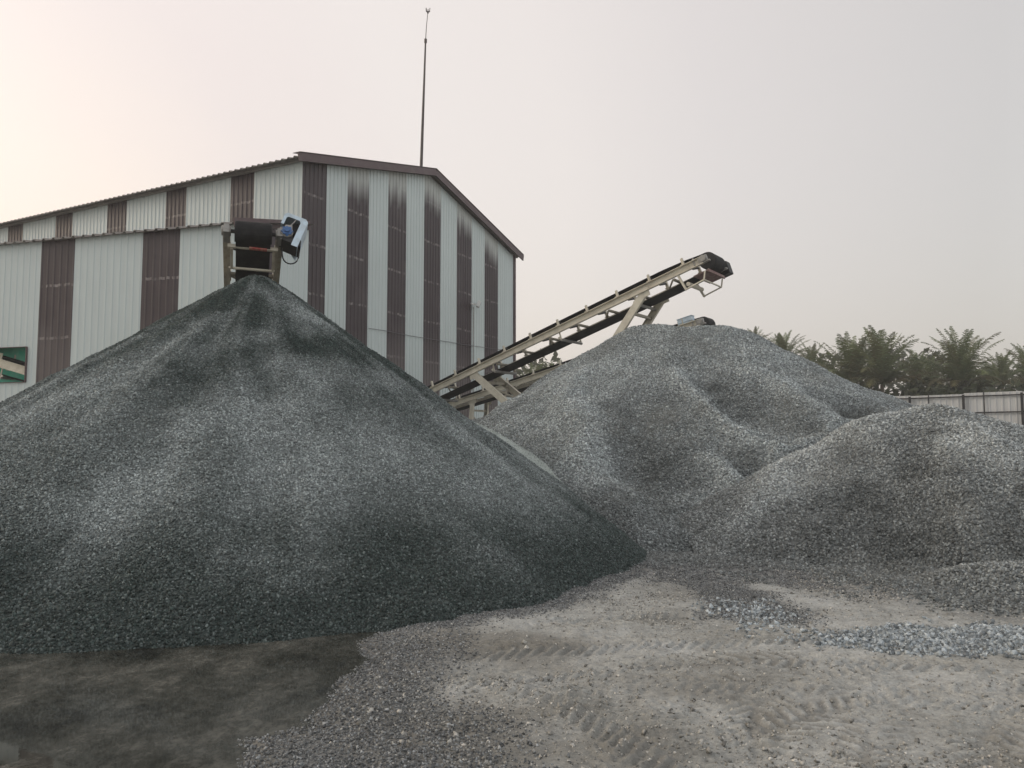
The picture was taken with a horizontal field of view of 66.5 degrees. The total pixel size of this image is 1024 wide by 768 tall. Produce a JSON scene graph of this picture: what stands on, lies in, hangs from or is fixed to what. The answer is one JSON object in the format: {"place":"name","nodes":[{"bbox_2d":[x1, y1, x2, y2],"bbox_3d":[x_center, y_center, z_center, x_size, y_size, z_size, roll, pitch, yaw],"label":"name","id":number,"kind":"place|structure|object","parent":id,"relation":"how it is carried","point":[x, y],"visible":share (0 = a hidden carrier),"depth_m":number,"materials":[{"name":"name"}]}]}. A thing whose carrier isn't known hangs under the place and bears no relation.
{"place":"outdoors","nodes":[
{"label":"outdoors","id":0,"kind":"place"},
{"bbox_2d":[0,0,1023,395],"label":"sky","id":1,"kind":"structure","parent":0,"point":[853,165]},
{"bbox_2d":[243,551,1023,767],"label":"ground","id":2,"kind":"structure","parent":0,"point":[816,722],"depth_m":5.02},
{"bbox_2d":[0,353,24,381],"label":"belt conveyor","id":3,"kind":"object","parent":2,"relation":"on","point":[14,364],"visible":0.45,"depth_m":23.47,"materials":[{"name":"metal"}]},
{"bbox_2d":[0,347,25,381],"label":"shade net","id":4,"kind":"object","parent":3,"relation":"hanging from","point":[19,353],"visible":0.12,"depth_m":24.02,"materials":[{"name":"green fabric"}]},
{"bbox_2d":[0,217,313,401],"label":"lean to shed","id":5,"kind":"object","parent":2,"relation":"on","point":[65,302],"visible":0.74,"depth_m":22.60,"materials":[{"name":"brown paint"}]},
{"bbox_2d":[0,632,378,767],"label":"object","id":6,"kind":"structure","parent":2,"relation":"on","point":[205,706],"depth_m":4.92,"materials":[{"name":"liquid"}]},
{"bbox_2d":[0,151,523,418],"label":"industrial shed","id":7,"kind":"structure","parent":2,"relation":"on","point":[430,253],"depth_m":28.12,"materials":[{"name":"brown paint"}]},
{"bbox_2d":[420,8,429,165],"bbox_3d":[-3.472,-11.533,30.766,0.456,6.833,0.280,0,-4,0],"label":"lightning mast","id":8,"kind":"object","parent":7,"relation":"on","point":[422,125],"visible":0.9,"depth_m":30.69,"materials":[{"name":"grey metal"}]},
{"bbox_2d":[369,328,500,349],"bbox_3d":[-2.438,-1.696,31.129,0.019,0.291,10.366,-2,-5,28],"label":"wall cable","id":9,"kind":"object","parent":7,"relation":"attached to","point":[433,339],"depth_m":30.02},
{"bbox_2d":[471,300,480,391],"bbox_3d":[-1.496,-1.162,32.462,0.447,4.641,0.349,0,-4,0],"label":"floodlight","id":10,"kind":"object","parent":7,"relation":"attached to","point":[478,304],"visible":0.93,"depth_m":32.53,"materials":[{"name":"grey metal"}]},
{"bbox_2d":[221,213,307,286],"bbox_3d":[-5.198,-0.009,15.992,1.402,5.499,6.513,1,-4,-19],"label":"belt conveyor","id":11,"kind":"object","parent":2,"relation":"on","point":[252,248],"visible":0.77,"depth_m":13.42,"materials":[{"name":"beige paint"}]},
{"bbox_2d":[0,274,646,653],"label":"gravel pile","id":12,"kind":"object","parent":2,"relation":"on","point":[255,458],"visible":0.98,"depth_m":8.46,"materials":[{"name":"gravel"}]},
{"bbox_2d":[475,422,563,483],"bbox_3d":[-0.855,1.833,15.527,7.630,2.208,7.560,0,-4,0],"label":"stone dust pile","id":13,"kind":"object","parent":2,"relation":"on","point":[536,460],"visible":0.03,"depth_m":15.14,"materials":[{"name":"grey gravel"}]},
{"bbox_2d":[518,361,544,385],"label":"palm tree","id":14,"kind":"object","parent":2,"relation":"on","point":[536,369],"visible":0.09,"depth_m":61.80,"materials":[{"name":"green plant"}]},
{"bbox_2d":[536,361,558,367],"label":"palm tree","id":15,"kind":"object","parent":2,"relation":"on","point":[551,363],"visible":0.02,"depth_m":64.45,"materials":[{"name":"green plant"}]},
{"bbox_2d":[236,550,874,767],"bbox_3d":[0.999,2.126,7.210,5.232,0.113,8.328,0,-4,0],"label":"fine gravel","id":16,"kind":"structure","parent":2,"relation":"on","point":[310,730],"depth_m":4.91,"materials":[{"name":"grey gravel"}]},
{"bbox_2d":[428,252,732,402],"bbox_3d":[1.154,0.032,22.407,10.137,6.234,2.100,-3,-5,36],"label":"belt conveyor","id":17,"kind":"object","parent":2,"relation":"on","point":[715,266],"visible":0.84,"depth_m":21.43,"materials":[{"name":"beige metal"}]},
{"bbox_2d":[447,315,715,418],"bbox_3d":[1.597,0.836,27.234,11.316,5.452,1.116,-3,-5,36],"label":"belt conveyor","id":18,"kind":"object","parent":2,"relation":"on","point":[472,400],"visible":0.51,"depth_m":28.21,"materials":[{"name":"beige metal"}]},
{"bbox_2d":[316,565,1023,767],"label":"pebbles","id":19,"kind":"object","parent":2,"relation":"on","point":[723,744],"visible":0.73,"depth_m":4.85,"materials":[{"name":"grey gravel"}]},
{"bbox_2d":[471,324,915,551],"bbox_3d":[6.070,0.750,18.701,20.860,4.835,16.590,0,-4,0],"label":"gravel mound","id":20,"kind":"object","parent":2,"relation":"on","point":[644,436],"visible":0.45,"depth_m":15.85,"materials":[{"name":"grey gravel"}]},
{"bbox_2d":[747,327,772,337],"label":"palm tree","id":21,"kind":"object","parent":2,"relation":"on","point":[755,330],"visible":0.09,"depth_m":62.06,"materials":[{"name":"green plant"}]},
{"bbox_2d":[516,347,1021,393],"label":"tree belt","id":22,"kind":"object","parent":2,"relation":"on","point":[554,358],"visible":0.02,"depth_m":82.67,"materials":[{"name":"green plant"}]},
{"bbox_2d":[765,330,811,356],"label":"palm tree","id":23,"kind":"object","parent":2,"relation":"on","point":[782,342],"visible":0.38,"depth_m":59.94,"materials":[{"name":"green plant"}]},
{"bbox_2d":[794,342,831,366],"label":"palm tree","id":24,"kind":"object","parent":2,"relation":"on","point":[810,353],"visible":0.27,"depth_m":65.93,"materials":[{"name":"green plant"}]},
{"bbox_2d":[634,550,1023,616],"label":"strewn stone","id":25,"kind":"object","parent":2,"relation":"on","point":[955,594],"visible":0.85,"depth_m":9.00,"materials":[{"name":"grey gravel"}]},
{"bbox_2d":[678,402,1023,596],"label":"gravel heap","id":26,"kind":"object","parent":2,"relation":"on","point":[933,493],"visible":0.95,"depth_m":10.95,"materials":[{"name":"grey gravel"}]},
{"bbox_2d":[807,330,895,390],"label":"palm tree","id":27,"kind":"object","parent":2,"relation":"on","point":[847,358],"visible":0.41,"depth_m":51.72,"materials":[{"name":"green plant"}]},
{"bbox_2d":[691,597,1023,660],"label":"crushed stone","id":28,"kind":"object","parent":2,"relation":"on","point":[940,640],"visible":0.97,"depth_m":6.27,"materials":[{"name":"grey gravel"}]},
{"bbox_2d":[847,374,908,395],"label":"shrub","id":29,"kind":"object","parent":2,"relation":"on","point":[887,391],"depth_m":48.94,"materials":[{"name":"green plant"}]},
{"bbox_2d":[831,325,930,391],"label":"palm tree","id":30,"kind":"object","parent":2,"relation":"on","point":[880,374],"visible":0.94,"depth_m":49.60,"materials":[{"name":"green plant"}]},
{"bbox_2d":[891,349,944,383],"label":"palm tree","id":31,"kind":"object","parent":2,"relation":"on","point":[916,367],"visible":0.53,"depth_m":54.00,"materials":[{"name":"green plant"}]},
{"bbox_2d":[892,379,967,395],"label":"shrub","id":32,"kind":"object","parent":2,"relation":"on","point":[934,389],"visible":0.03,"depth_m":46.62,"materials":[{"name":"green plant"}]},
{"bbox_2d":[913,354,947,385],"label":"palm tree","id":33,"kind":"object","parent":2,"relation":"on","point":[930,369],"visible":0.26,"depth_m":59.85,"materials":[{"name":"green plant"}]},
{"bbox_2d":[899,372,995,395],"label":"shrub","id":34,"kind":"object","parent":2,"relation":"on","point":[919,384],"visible":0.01,"depth_m":48.74,"materials":[{"name":"green plant"}]},
{"bbox_2d":[912,326,1004,386],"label":"palm tree","id":35,"kind":"object","parent":2,"relation":"on","point":[960,363],"visible":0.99,"depth_m":48.72,"materials":[{"name":"green plant"}]},
{"bbox_2d":[894,391,1023,424],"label":"sheet fence","id":36,"kind":"object","parent":2,"relation":"on","point":[1008,406],"visible":0.13,"depth_m":34.79,"materials":[{"name":"metal"}]},
{"bbox_2d":[935,384,999,393],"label":"shrub","id":37,"kind":"object","parent":2,"relation":"on","point":[972,386],"visible":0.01,"depth_m":44.79,"materials":[{"name":"green plant"}]},
{"bbox_2d":[944,374,1011,392],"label":"shrub","id":38,"kind":"object","parent":2,"relation":"on","point":[1000,386],"visible":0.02,"depth_m":49.06,"materials":[{"name":"green plant"}]},
{"bbox_2d":[975,362,999,384],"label":"palm tree","id":39,"kind":"object","parent":2,"relation":"on","point":[990,372],"visible":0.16,"depth_m":65.99,"materials":[{"name":"green plant"}]},
{"bbox_2d":[978,348,1023,389],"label":"palm tree","id":40,"kind":"object","parent":2,"relation":"on","point":[1002,371],"visible":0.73,"depth_m":53.90,"materials":[{"name":"green plant"}]},
{"bbox_2d":[997,343,1023,385],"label":"palm tree","id":41,"kind":"object","parent":2,"relation":"on","point":[1021,365],"visible":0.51,"depth_m":56.15,"materials":[{"name":"green plant"}]},
{"bbox_2d":[997,379,1023,391],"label":"shrub","id":42,"kind":"object","parent":2,"relation":"on","point":[1019,386],"visible":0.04,"depth_m":46.37,"materials":[{"name":"green plant"}]}
]}

